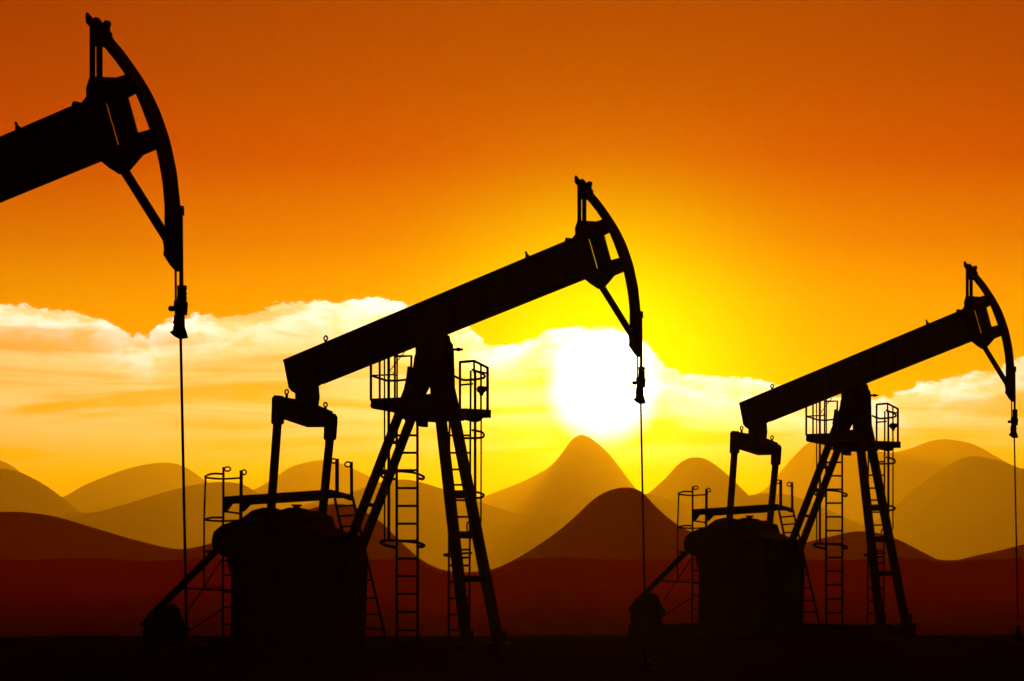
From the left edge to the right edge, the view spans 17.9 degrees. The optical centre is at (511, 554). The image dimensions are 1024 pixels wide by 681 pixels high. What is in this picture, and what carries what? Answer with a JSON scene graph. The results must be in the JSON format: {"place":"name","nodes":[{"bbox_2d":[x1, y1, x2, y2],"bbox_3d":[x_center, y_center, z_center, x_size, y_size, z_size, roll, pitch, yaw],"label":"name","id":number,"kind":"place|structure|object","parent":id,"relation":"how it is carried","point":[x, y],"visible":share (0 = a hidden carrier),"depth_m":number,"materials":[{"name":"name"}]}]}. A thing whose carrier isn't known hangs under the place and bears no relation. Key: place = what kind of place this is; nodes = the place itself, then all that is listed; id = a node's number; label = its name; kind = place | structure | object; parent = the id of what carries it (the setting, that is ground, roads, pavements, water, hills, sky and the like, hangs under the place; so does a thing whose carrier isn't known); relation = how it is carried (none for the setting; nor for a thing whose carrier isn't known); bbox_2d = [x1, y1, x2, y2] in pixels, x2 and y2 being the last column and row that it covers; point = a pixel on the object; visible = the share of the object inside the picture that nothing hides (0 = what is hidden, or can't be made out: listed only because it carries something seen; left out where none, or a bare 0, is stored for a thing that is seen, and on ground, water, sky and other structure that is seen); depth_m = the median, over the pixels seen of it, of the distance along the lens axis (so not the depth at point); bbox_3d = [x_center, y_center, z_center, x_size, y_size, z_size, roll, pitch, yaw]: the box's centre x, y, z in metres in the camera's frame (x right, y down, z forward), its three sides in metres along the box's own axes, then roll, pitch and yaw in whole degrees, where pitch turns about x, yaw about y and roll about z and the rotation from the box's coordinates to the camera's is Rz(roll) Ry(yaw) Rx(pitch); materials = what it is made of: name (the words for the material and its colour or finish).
{"place":"outdoors","nodes":[
{"label":"outdoors","id":0,"kind":"place"},
{"bbox_2d":[0,435,1010,520],"bbox_3d":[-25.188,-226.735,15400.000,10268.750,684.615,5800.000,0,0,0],"label":"hills","id":1,"kind":"structure","parent":0,"point":[580,473],"depth_m":14645.12,"materials":[{"name":"orange"}]},
{"bbox_2d":[0,557,1023,636],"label":"foothill","id":2,"kind":"structure","parent":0,"point":[120,597],"depth_m":171.27,"materials":[{"name":"red soil"}]},
{"bbox_2d":[0,635,1023,680],"bbox_3d":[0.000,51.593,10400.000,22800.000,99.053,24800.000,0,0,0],"label":"ground","id":3,"kind":"structure","parent":0,"point":[617,658],"depth_m":63.30,"materials":[{"name":"black soil"}]},
{"bbox_2d":[141,642,510,664],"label":"concrete plinth","id":4,"kind":"structure","parent":3,"relation":"on","point":[434,654],"depth_m":63.70,"materials":[{"name":"concrete"}]},
{"bbox_2d":[140,175,645,650],"bbox_3d":[-2.741,-2.580,64.007,12.969,9.125,2.863,0,0,38],"label":"pumpjack","id":5,"kind":"object","parent":4,"relation":"on","point":[298,575],"visible":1,"depth_m":64.11,"materials":[{"name":"black paint"}]},
{"bbox_2d":[639,646,655,668],"bbox_3d":[2.480,2.065,60.183,1.000,0.710,1.000,0,0,38],"label":"wellhead","id":6,"kind":"object","parent":3,"relation":"on","point":[646,663],"visible":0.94,"depth_m":60.12,"materials":[{"name":"metal"}]},
{"bbox_2d":[628,622,915,639],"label":"concrete plinth","id":7,"kind":"structure","parent":3,"relation":"on","point":[843,631],"depth_m":82.21,"materials":[{"name":"concrete"}]},
{"bbox_2d":[628,261,1018,629],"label":"pumpjack","id":8,"kind":"object","parent":7,"relation":"on","point":[751,570],"visible":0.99,"depth_m":82.45,"materials":[{"name":"black paint"}]},
{"bbox_2d":[1013,625,1022,641],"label":"wellhead","id":9,"kind":"object","parent":3,"relation":"on","point":[1017,638],"visible":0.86,"depth_m":77.82,"materials":[{"name":"metal"}]},
{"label":"concrete plinth","id":10,"kind":"structure","parent":3,"relation":"on","visible":0},
{"bbox_2d":[0,12,188,677],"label":"pumpjack","id":11,"kind":"object","parent":10,"relation":"on","point":[75,136],"visible":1,"depth_m":42.55,"materials":[{"name":"black paint"}]},
{"bbox_2d":[0,456,1023,571],"bbox_3d":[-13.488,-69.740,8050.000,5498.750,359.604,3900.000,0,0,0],"label":"hills","id":12,"kind":"structure","parent":0,"point":[962,508],"depth_m":7607.41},
{"bbox_2d":[0,488,1023,573],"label":"hills","id":13,"kind":"structure","parent":0,"point":[607,525],"depth_m":505.43,"materials":[{"name":"red soil"}]},
{"bbox_2d":[0,0,1023,496],"label":"sky","id":14,"kind":"structure","parent":0,"point":[792,189],"materials":[{"name":"orange"}]},
{"bbox_2d":[648,457,873,524],"bbox_3d":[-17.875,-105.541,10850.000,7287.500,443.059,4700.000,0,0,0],"label":"olive hill","id":15,"kind":"structure","parent":0,"point":[702,474],"depth_m":10363.83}
]}

